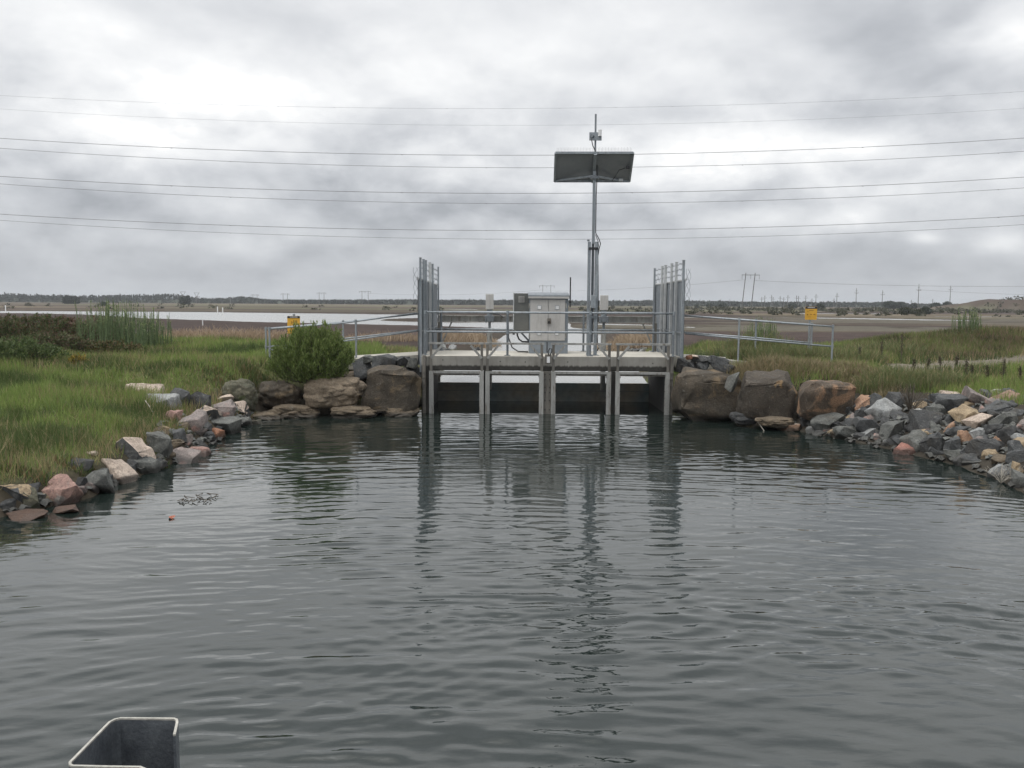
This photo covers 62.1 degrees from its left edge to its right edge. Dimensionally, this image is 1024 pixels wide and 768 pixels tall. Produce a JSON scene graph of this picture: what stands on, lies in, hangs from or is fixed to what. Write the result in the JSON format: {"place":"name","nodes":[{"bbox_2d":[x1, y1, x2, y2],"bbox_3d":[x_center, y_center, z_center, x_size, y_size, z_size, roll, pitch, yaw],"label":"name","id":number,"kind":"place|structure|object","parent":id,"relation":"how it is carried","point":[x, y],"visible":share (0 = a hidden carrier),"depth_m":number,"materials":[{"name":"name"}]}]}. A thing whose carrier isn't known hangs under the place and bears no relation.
{"place":"outdoors","nodes":[
{"label":"outdoors","id":0,"kind":"place"},
{"bbox_2d":[349,351,428,369],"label":"path","id":1,"kind":"structure","parent":0,"point":[410,354],"depth_m":20.82,"materials":[{"name":"concrete"}]},
{"bbox_2d":[268,312,416,363],"bbox_3d":[-4.066,-1.070,20.553,3.527,1.338,0.059,-1,6,-11],"label":"handrail","id":2,"kind":"object","parent":1,"relation":"on","point":[270,329],"visible":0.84,"depth_m":20.58,"materials":[{"name":"metal"}]},
{"bbox_2d":[0,309,974,382],"bbox_3d":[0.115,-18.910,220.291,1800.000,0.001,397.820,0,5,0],"label":"lake water","id":3,"kind":"structure","parent":0,"point":[308,318],"depth_m":90.44,"materials":[{"name":"grey liquid"}]},
{"bbox_2d":[1,138,1019,154],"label":"power line","id":4,"kind":"object","parent":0,"point":[424,154],"visible":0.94,"depth_m":76.32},
{"bbox_2d":[0,176,1021,193],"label":"power line","id":5,"kind":"object","parent":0,"point":[511,193],"visible":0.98,"depth_m":76.66,"materials":[{"name":"metal"}]},
{"bbox_2d":[0,401,1023,767],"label":"water","id":6,"kind":"structure","parent":0,"point":[528,585],"depth_m":7.31,"materials":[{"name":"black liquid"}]},
{"bbox_2d":[6,509,47,520],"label":"rock","id":7,"kind":"object","parent":6,"relation":"in","point":[26,515],"visible":0.97,"depth_m":10.00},
{"bbox_2d":[69,717,179,767],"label":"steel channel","id":8,"kind":"object","parent":6,"relation":"in","point":[136,742],"visible":1,"depth_m":1.76,"materials":[{"name":"metal"}]},
{"bbox_2d":[146,431,172,458],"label":"rock","id":9,"kind":"object","parent":6,"relation":"in","point":[160,442],"visible":0.81,"depth_m":13.28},
{"bbox_2d":[211,416,241,433],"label":"rock","id":10,"kind":"object","parent":6,"relation":"in","point":[231,424],"visible":0.71,"depth_m":16.43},
{"bbox_2d":[331,405,376,418],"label":"boulder","id":11,"kind":"object","parent":6,"relation":"in","point":[356,411],"visible":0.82,"depth_m":18.70,"materials":[{"name":"brown stone"}]},
{"bbox_2d":[303,377,366,408],"bbox_3d":[-3.957,0.201,19.182,1.425,0.747,0.882,1,5,3],"label":"boulder","id":12,"kind":"object","parent":11,"relation":"on","point":[326,393],"visible":0.93,"depth_m":18.82,"materials":[{"name":"beige stone"}]},
{"bbox_2d":[382,408,419,416],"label":"boulder","id":13,"kind":"object","parent":6,"relation":"in","point":[394,412],"visible":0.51,"depth_m":19.06,"materials":[{"name":"brown stone"}]},
{"bbox_2d":[729,412,756,424],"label":"boulder","id":14,"kind":"object","parent":6,"relation":"in","point":[738,418],"visible":0.73,"depth_m":17.73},
{"bbox_2d":[755,416,794,427],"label":"boulder","id":15,"kind":"object","parent":6,"relation":"in","point":[775,422],"visible":0.99,"depth_m":17.21,"materials":[{"name":"brown stone"}]},
{"bbox_2d":[852,416,880,431],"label":"rock","id":16,"kind":"object","parent":6,"relation":"in","point":[861,424],"visible":0.61,"depth_m":16.02,"materials":[{"name":"stone"}]},
{"bbox_2d":[879,420,904,441],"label":"rock","id":17,"kind":"object","parent":6,"relation":"in","point":[888,429],"visible":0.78,"depth_m":15.40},
{"bbox_2d":[943,436,961,449],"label":"rock","id":18,"kind":"object","parent":6,"relation":"in","point":[953,443],"visible":0.6,"depth_m":14.04,"materials":[{"name":"stone"}]},
{"bbox_2d":[965,438,1001,458],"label":"rock","id":19,"kind":"object","parent":6,"relation":"in","point":[977,446],"visible":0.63,"depth_m":13.54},
{"bbox_2d":[0,299,1023,517],"bbox_3d":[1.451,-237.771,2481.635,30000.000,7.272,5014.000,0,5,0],"label":"ground","id":20,"kind":"structure","parent":0,"point":[847,329],"depth_m":74.52,"materials":[{"name":"plant"}]},
{"bbox_2d":[0,317,34,340],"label":"shrub","id":21,"kind":"object","parent":20,"relation":"on","point":[6,322],"visible":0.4,"depth_m":22.59,"materials":[{"name":"green plant"}]},
{"bbox_2d":[23,487,40,508],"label":"rock","id":22,"kind":"object","parent":20,"relation":"on","point":[32,501],"visible":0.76,"depth_m":10.38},
{"bbox_2d":[0,335,71,364],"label":"shrub","id":23,"kind":"object","parent":20,"relation":"on","point":[23,347],"visible":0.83,"depth_m":19.01,"materials":[{"name":"green plant"}]},
{"bbox_2d":[4,330,94,352],"bbox_3d":[-11.590,-0.989,21.102,2.512,0.814,2.036,0,5,0],"label":"shrub","id":24,"kind":"object","parent":20,"relation":"on","point":[72,342],"visible":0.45,"depth_m":20.86,"materials":[{"name":"green plant"}]},
{"bbox_2d":[0,312,103,339],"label":"shrub","id":25,"kind":"object","parent":20,"relation":"on","point":[36,321],"visible":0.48,"depth_m":23.16,"materials":[{"name":"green plant"}]},
{"bbox_2d":[41,474,83,505],"bbox_3d":[-5.747,1.389,10.803,0.531,0.507,0.438,15,2,-1],"label":"rock","id":26,"kind":"object","parent":20,"relation":"on","point":[62,489],"visible":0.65,"depth_m":10.68,"materials":[{"name":"stone"}]},
{"bbox_2d":[33,314,129,341],"bbox_3d":[-12.541,-1.532,24.576,3.191,1.011,2.709,0,5,0],"label":"shrub","id":27,"kind":"object","parent":20,"relation":"on","point":[71,319],"visible":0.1,"depth_m":23.94,"materials":[{"name":"green plant"}]},
{"bbox_2d":[86,468,114,492],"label":"rock","id":28,"kind":"object","parent":20,"relation":"on","point":[101,480],"visible":0.67,"depth_m":11.25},
{"bbox_2d":[76,338,148,355],"bbox_3d":[-10.154,-0.859,21.415,2.111,0.606,1.686,0,5,0],"label":"shrub","id":29,"kind":"object","parent":20,"relation":"on","point":[115,344],"visible":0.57,"depth_m":21.26,"materials":[{"name":"green plant"}]},
{"bbox_2d":[101,458,138,483],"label":"rock","id":30,"kind":"object","parent":20,"relation":"on","point":[121,471],"visible":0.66,"depth_m":11.96,"materials":[{"name":"stone"}]},
{"bbox_2d":[74,298,172,347],"bbox_3d":[-10.676,-1.618,23.235,2.314,1.561,2.675,0,5,0],"label":"reed clump","id":31,"kind":"object","parent":20,"relation":"on","point":[144,336],"visible":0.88,"depth_m":23.22,"materials":[{"name":"green plant"}]},
{"bbox_2d":[115,437,155,459],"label":"rock","id":32,"kind":"object","parent":20,"relation":"on","point":[136,448],"visible":0.69,"depth_m":12.66,"materials":[{"name":"stone"}]},
{"bbox_2d":[135,457,160,473],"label":"rock","id":33,"kind":"object","parent":20,"relation":"on","point":[151,464],"visible":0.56,"depth_m":12.62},
{"bbox_2d":[148,393,181,408],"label":"rock","id":34,"kind":"object","parent":20,"relation":"on","point":[174,397],"visible":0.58,"depth_m":16.16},
{"bbox_2d":[172,447,200,463],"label":"rock","id":35,"kind":"object","parent":20,"relation":"on","point":[184,455],"visible":0.41,"depth_m":13.52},
{"bbox_2d":[178,409,208,433],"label":"rock","id":36,"kind":"object","parent":20,"relation":"on","point":[197,420],"visible":0.69,"depth_m":15.14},
{"bbox_2d":[188,391,211,408],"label":"rock","id":37,"kind":"object","parent":20,"relation":"on","point":[198,396],"visible":0.41,"depth_m":16.75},
{"bbox_2d":[0,333,418,489],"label":"grass","id":38,"kind":"structure","parent":20,"relation":"on","point":[44,388],"depth_m":16.02,"materials":[{"name":"green plant"}]},
{"bbox_2d":[211,399,235,416],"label":"rock","id":39,"kind":"object","parent":20,"relation":"on","point":[226,408],"visible":0.54,"depth_m":16.87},
{"bbox_2d":[221,378,257,411],"bbox_3d":[-5.953,0.263,18.575,0.857,0.780,0.539,1,5,3],"label":"boulder","id":40,"kind":"object","parent":20,"relation":"on","point":[241,389],"visible":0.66,"depth_m":18.37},
{"bbox_2d":[253,411,283,419],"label":"boulder","id":41,"kind":"object","parent":20,"relation":"on","point":[264,415],"visible":0.52,"depth_m":18.41,"materials":[{"name":"brown stone"}]},
{"bbox_2d":[258,380,303,408],"bbox_3d":[-5.230,0.240,19.211,1.001,0.648,0.729,1,5,2],"label":"boulder","id":42,"kind":"object","parent":20,"relation":"on","point":[271,394],"visible":0.88,"depth_m":18.96,"materials":[{"name":"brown stone"}]},
{"bbox_2d":[268,404,319,418],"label":"boulder","id":43,"kind":"object","parent":20,"relation":"on","point":[293,411],"visible":0.75,"depth_m":18.66,"materials":[{"name":"brown stone"}]},
{"bbox_2d":[262,320,355,383],"bbox_3d":[-4.550,-0.743,19.241,2.141,1.500,1.637,0,5,0],"label":"bush","id":44,"kind":"object","parent":20,"relation":"on","point":[332,352],"visible":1,"depth_m":18.91,"materials":[{"name":"green plant"}]},
{"bbox_2d":[265,313,417,355],"bbox_3d":[-4.368,-1.202,21.890,3.873,1.260,0.059,-1,6,-9],"label":"handrail","id":45,"kind":"object","parent":20,"relation":"on","point":[266,346],"visible":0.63,"depth_m":21.87,"materials":[{"name":"metal"}]},
{"bbox_2d":[343,371,365,380],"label":"rock","id":46,"kind":"object","parent":20,"relation":"on","point":[350,374],"visible":0.38,"depth_m":19.91,"materials":[{"name":"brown stone"}]},
{"bbox_2d":[352,357,371,379],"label":"rock","id":47,"kind":"object","parent":46,"relation":"on","point":[360,368],"visible":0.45,"depth_m":19.89,"materials":[{"name":"stone"}]},
{"bbox_2d":[361,365,421,412],"bbox_3d":[-2.731,0.120,19.477,1.339,1.127,0.967,0,5,1],"label":"boulder","id":48,"kind":"object","parent":20,"relation":"on","point":[391,386],"visible":0.88,"depth_m":19.07,"materials":[{"name":"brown stone"}]},
{"bbox_2d":[371,354,397,367],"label":"rock","id":49,"kind":"object","parent":48,"relation":"on","point":[385,359],"visible":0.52,"depth_m":19.78,"materials":[{"name":"stone"}]},
{"bbox_2d":[136,325,651,350],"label":"pale grass","id":50,"kind":"structure","parent":20,"relation":"on","point":[481,337],"depth_m":41.99,"materials":[{"name":"beige plant"}]},
{"bbox_2d":[0,298,941,306],"bbox_3d":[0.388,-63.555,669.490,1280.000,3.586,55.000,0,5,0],"label":"undergrowth","id":51,"kind":"object","parent":20,"relation":"on","point":[280,302],"visible":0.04,"depth_m":645.65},
{"bbox_2d":[0,292,942,307],"bbox_3d":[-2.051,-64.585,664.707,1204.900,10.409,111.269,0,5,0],"label":"woodland","id":52,"kind":"object","parent":20,"relation":"on","point":[162,297],"visible":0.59,"depth_m":635.91,"materials":[{"name":"green plant"}]},
{"bbox_2d":[2,296,1023,316],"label":"scrub","id":53,"kind":"object","parent":20,"relation":"on","point":[774,310],"visible":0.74,"depth_m":236.64,"materials":[{"name":"green plant"}]},
{"bbox_2d":[3,395,1023,513],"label":"rubble","id":54,"kind":"object","parent":20,"relation":"on","point":[43,501],"visible":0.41,"depth_m":14.45,"materials":[{"name":"stone"}]},
{"bbox_2d":[421,349,673,413],"bbox_3d":[0.819,0.200,21.012,5.836,1.925,2.805,0,5,0],"label":"sluice structure","id":55,"kind":"object","parent":20,"relation":"on","point":[649,361],"visible":0.74,"depth_m":19.75,"materials":[{"name":"concrete"}]},
{"bbox_2d":[422,355,425,412],"bbox_3d":[-2.029,0.252,19.655,0.071,1.845,0.116,0,5,0],"label":"guide channel","id":56,"kind":"object","parent":55,"relation":"attached to","point":[424,379],"visible":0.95,"depth_m":19.58,"materials":[{"name":"metal"}]},
{"bbox_2d":[413,257,438,371],"bbox_3d":[-2.190,-1.839,22.252,0.210,2.662,5.058,0,5,0],"label":"security screen","id":57,"kind":"object","parent":55,"relation":"attached to","point":[428,296],"visible":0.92,"depth_m":21.70,"materials":[{"name":"metal"}]},
{"bbox_2d":[428,342,483,413],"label":"sluice gate","id":58,"kind":"structure","parent":55,"relation":"attached to","point":[432,389],"depth_m":19.55,"materials":[{"name":"metal"}]},
{"bbox_2d":[485,342,543,413],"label":"sluice gate","id":59,"kind":"structure","parent":55,"relation":"attached to","point":[539,374],"depth_m":19.55,"materials":[{"name":"metal"}]},
{"bbox_2d":[485,294,493,389],"bbox_3d":[-0.584,-1.093,22.084,0.240,2.476,0.225,0,5,0],"label":"gate actuator","id":60,"kind":"object","parent":59,"relation":"attached to","point":[489,318],"visible":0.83,"depth_m":21.95,"materials":[{"name":"metal"}]},
{"bbox_2d":[512,277,570,353],"bbox_3d":[0.722,-1.692,20.921,1.417,1.858,0.725,0,5,0],"label":"control cabinet","id":61,"kind":"object","parent":55,"relation":"on","point":[541,302],"visible":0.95,"depth_m":20.68,"materials":[{"name":"metal"}]},
{"bbox_2d":[438,382,648,401],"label":"stop boards","id":62,"kind":"object","parent":55,"relation":"attached to","point":[513,391],"visible":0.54,"depth_m":22.20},
{"bbox_2d":[599,295,608,389],"bbox_3d":[2.376,-1.068,22.085,0.240,2.463,0.225,0,5,0],"label":"gate actuator","id":63,"kind":"object","parent":62,"relation":"attached to","point":[603,318],"visible":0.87,"depth_m":21.96,"materials":[{"name":"metal"}]},
{"bbox_2d":[435,310,655,351],"bbox_3d":[0.859,-1.356,21.719,5.648,1.038,0.100,0,5,0],"label":"handrail","id":64,"kind":"object","parent":55,"relation":"on","point":[441,328],"visible":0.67,"depth_m":21.70,"materials":[{"name":"metal"}]},
{"bbox_2d":[438,315,656,381],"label":"support beam","id":65,"kind":"structure","parent":55,"relation":"attached to","point":[571,319],"depth_m":22.29,"materials":[{"name":"metal"}]},
{"bbox_2d":[423,310,675,356],"bbox_3d":[0.870,-1.177,19.797,5.916,1.048,0.100,0,5,0],"label":"handrail","id":66,"kind":"object","parent":55,"relation":"on","point":[507,331],"visible":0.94,"depth_m":19.77,"materials":[{"name":"metal"}]},
{"bbox_2d":[551,343,611,414],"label":"sluice gate","id":67,"kind":"structure","parent":55,"relation":"attached to","point":[554,373],"depth_m":19.55,"materials":[{"name":"metal"}]},
{"bbox_2d":[554,114,633,355],"bbox_3d":[1.880,-3.465,19.914,1.845,5.593,0.805,0,5,0],"label":"solar mast","id":68,"kind":"object","parent":55,"relation":"on","point":[594,167],"visible":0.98,"depth_m":19.87,"materials":[{"name":"metal"}]},
{"bbox_2d":[615,343,670,414],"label":"sluice gate","id":69,"kind":"structure","parent":55,"relation":"attached to","point":[665,375],"depth_m":19.55,"materials":[{"name":"metal"}]},
{"bbox_2d":[669,356,673,414],"bbox_3d":[3.674,0.287,19.655,0.076,1.845,0.116,0,5,0],"label":"guide channel","id":70,"kind":"object","parent":55,"relation":"attached to","point":[671,367],"visible":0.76,"depth_m":19.58,"materials":[{"name":"metal"}]},
{"bbox_2d":[653,260,690,372],"bbox_3d":[4.038,-1.758,21.905,0.209,2.641,4.358,0,5,0],"label":"security screen","id":71,"kind":"object","parent":55,"relation":"attached to","point":[668,296],"visible":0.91,"depth_m":21.27,"materials":[{"name":"metal"}]},
{"bbox_2d":[659,352,745,368],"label":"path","id":72,"kind":"structure","parent":20,"relation":"on","point":[684,356],"depth_m":20.25,"materials":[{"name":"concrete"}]},
{"bbox_2d":[684,315,812,350],"bbox_3d":[5.966,-1.121,21.594,3.187,1.252,0.059,1,6,11],"label":"handrail","id":73,"kind":"object","parent":72,"relation":"on","point":[755,337],"visible":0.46,"depth_m":21.51,"materials":[{"name":"metal"}]},
{"bbox_2d":[670,367,741,420],"bbox_3d":[4.288,0.282,18.910,1.447,1.287,1.037,0,5,0],"label":"boulder","id":74,"kind":"object","parent":20,"relation":"on","point":[700,395],"visible":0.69,"depth_m":18.49,"materials":[{"name":"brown stone"}]},
{"bbox_2d":[724,372,739,391],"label":"rock","id":75,"kind":"object","parent":74,"relation":"on","point":[731,382],"visible":1,"depth_m":17.85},
{"bbox_2d":[685,315,833,360],"bbox_3d":[5.854,-0.984,20.247,3.428,1.293,0.059,2,6,12],"label":"handrail","id":76,"kind":"object","parent":20,"relation":"on","point":[738,338],"visible":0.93,"depth_m":20.21,"materials":[{"name":"metal"}]},
{"bbox_2d":[740,317,786,344],"bbox_3d":[7.427,-1.463,25.571,1.101,1.209,2.720,0,5,0],"label":"reed clump","id":77,"kind":"object","parent":20,"relation":"on","point":[762,330],"visible":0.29,"depth_m":25.36,"materials":[{"name":"green plant"}]},
{"bbox_2d":[736,369,797,419],"bbox_3d":[5.425,0.278,18.004,1.396,1.148,0.978,0,5,-1],"label":"boulder","id":78,"kind":"object","parent":20,"relation":"on","point":[767,393],"visible":0.8,"depth_m":17.59,"materials":[{"name":"stone"}]},
{"bbox_2d":[805,304,816,347],"bbox_3d":[8.585,-1.500,24.491,0.338,1.582,0.075,0,5,0],"label":"warning sign","id":79,"kind":"object","parent":20,"relation":"on","point":[810,312],"visible":0.99,"depth_m":24.41,"materials":[{"name":"metal"}]},
{"bbox_2d":[724,350,907,397],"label":"dry grass","id":80,"kind":"structure","parent":20,"relation":"on","point":[760,364],"depth_m":18.77,"materials":[{"name":"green plant"}]},
{"bbox_2d":[796,380,855,420],"bbox_3d":[6.327,0.326,17.209,1.146,0.810,0.823,0,5,1],"label":"boulder","id":81,"kind":"object","parent":20,"relation":"on","point":[817,397],"visible":0.87,"depth_m":16.90,"materials":[{"name":"stone"}]},
{"bbox_2d":[810,412,843,429],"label":"rock","id":82,"kind":"object","parent":20,"relation":"on","point":[822,421],"visible":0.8,"depth_m":16.78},
{"bbox_2d":[832,426,855,438],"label":"rock","id":83,"kind":"object","parent":20,"relation":"on","point":[842,432],"visible":0.62,"depth_m":16.17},
{"bbox_2d":[864,397,901,421],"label":"rock","id":84,"kind":"object","parent":20,"relation":"on","point":[880,409],"visible":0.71,"depth_m":16.30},
{"bbox_2d":[885,392,912,407],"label":"rock","id":85,"kind":"object","parent":20,"relation":"on","point":[895,397],"visible":0.29,"depth_m":16.58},
{"bbox_2d":[893,442,915,454],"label":"rock","id":86,"kind":"object","parent":20,"relation":"on","point":[901,448],"visible":0.73,"depth_m":14.66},
{"bbox_2d":[895,379,930,410],"bbox_3d":[7.554,0.262,16.064,0.598,0.672,0.651,0,5,0],"label":"dead plant","id":87,"kind":"object","parent":20,"relation":"on","point":[909,405],"visible":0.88,"depth_m":16.06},
{"bbox_2d":[899,429,927,452],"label":"rock","id":88,"kind":"object","parent":20,"relation":"on","point":[913,438],"visible":0.51,"depth_m":14.78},
{"bbox_2d":[905,409,943,432],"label":"rock","id":89,"kind":"object","parent":20,"relation":"on","point":[920,419],"visible":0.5,"depth_m":15.27,"materials":[{"name":"stone"}]},
{"bbox_2d":[919,437,944,451],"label":"rock","id":90,"kind":"object","parent":20,"relation":"on","point":[926,443],"visible":0.56,"depth_m":14.26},
{"bbox_2d":[935,393,968,410],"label":"rock","id":91,"kind":"object","parent":20,"relation":"on","point":[948,402],"visible":0.57,"depth_m":15.63,"materials":[{"name":"stone"}]},
{"bbox_2d":[948,404,978,424],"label":"rock","id":92,"kind":"object","parent":20,"relation":"on","point":[960,412],"visible":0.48,"depth_m":14.88,"materials":[{"name":"beige stone"}]},
{"bbox_2d":[952,453,979,465],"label":"rock","id":93,"kind":"object","parent":20,"relation":"on","point":[957,460],"visible":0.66,"depth_m":13.56,"materials":[{"name":"stone"}]},
{"bbox_2d":[951,306,981,330],"bbox_3d":[15.200,-2.093,28.453,0.833,1.138,2.112,0,5,0],"label":"reed clump","id":94,"kind":"object","parent":20,"relation":"on","point":[971,322],"visible":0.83,"depth_m":28.26,"materials":[{"name":"green plant"}]},
{"bbox_2d":[961,385,988,403],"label":"rock","id":95,"kind":"object","parent":20,"relation":"on","point":[972,395],"visible":0.52,"depth_m":15.46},
{"bbox_2d":[961,413,992,427],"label":"rock","id":96,"kind":"object","parent":20,"relation":"on","point":[976,420],"visible":0.81,"depth_m":14.48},
{"bbox_2d":[978,400,1017,413],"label":"rock","id":97,"kind":"object","parent":20,"relation":"on","point":[997,407],"visible":0.59,"depth_m":14.78,"materials":[{"name":"stone"}]},
{"bbox_2d":[988,411,1018,424],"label":"rock","id":98,"kind":"object","parent":20,"relation":"on","point":[1008,417],"visible":0.73,"depth_m":14.15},
{"bbox_2d":[995,425,1016,444],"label":"rock","id":99,"kind":"object","parent":20,"relation":"on","point":[1004,434],"visible":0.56,"depth_m":13.59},
{"bbox_2d":[1005,450,1023,463],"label":"rock","id":100,"kind":"object","parent":20,"relation":"on","point":[1015,456],"visible":0.62,"depth_m":12.76,"materials":[{"name":"stone"}]},
{"bbox_2d":[1010,468,1023,487],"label":"rock","id":101,"kind":"object","parent":20,"relation":"on","point":[1017,479],"visible":0.76,"depth_m":11.94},
{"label":"rock","id":102,"kind":"object","parent":20,"relation":"on","visible":0},
{"bbox_2d":[0,484,31,500],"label":"rock","id":103,"kind":"object","parent":102,"relation":"on","point":[14,491],"visible":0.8,"depth_m":10.33,"materials":[{"name":"stone"}]},
{"bbox_2d":[0,91,1023,108],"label":"power line","id":104,"kind":"object","parent":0,"point":[506,108],"visible":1,"depth_m":89.62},
{"bbox_2d":[0,0,1023,303],"label":"sky","id":105,"kind":"structure","parent":0,"point":[564,62],"materials":[{"name":"grey"}]},
{"bbox_2d":[7,184,1017,203],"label":"power line","id":106,"kind":"object","parent":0,"point":[515,203],"visible":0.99,"depth_m":84.62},
{"bbox_2d":[2,148,1022,167],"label":"power line","id":107,"kind":"object","parent":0,"point":[506,167],"visible":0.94,"depth_m":84.28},
{"bbox_2d":[1,220,1023,239],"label":"power line","id":108,"kind":"object","parent":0,"point":[486,239],"visible":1,"depth_m":84.94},
{"bbox_2d":[3,214,1023,230],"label":"power line","id":109,"kind":"object","parent":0,"point":[512,230],"visible":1,"depth_m":76.98,"materials":[{"name":"metal"}]},
{"bbox_2d":[678,327,986,394],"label":"tall grass","id":110,"kind":"structure","parent":0,"point":[911,377],"depth_m":20.38,"materials":[{"name":"green plant"}]},
{"bbox_2d":[645,324,1023,405],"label":"grass","id":111,"kind":"structure","parent":0,"point":[1004,337],"depth_m":22.41,"materials":[{"name":"green plant"}]},
{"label":"rock","id":112,"kind":"object","parent":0,"visible":0},
{"bbox_2d":[710,355,729,371],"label":"rock","id":113,"kind":"object","parent":112,"relation":"on","point":[719,363],"visible":0.77,"depth_m":19.66,"materials":[{"name":"stone"}]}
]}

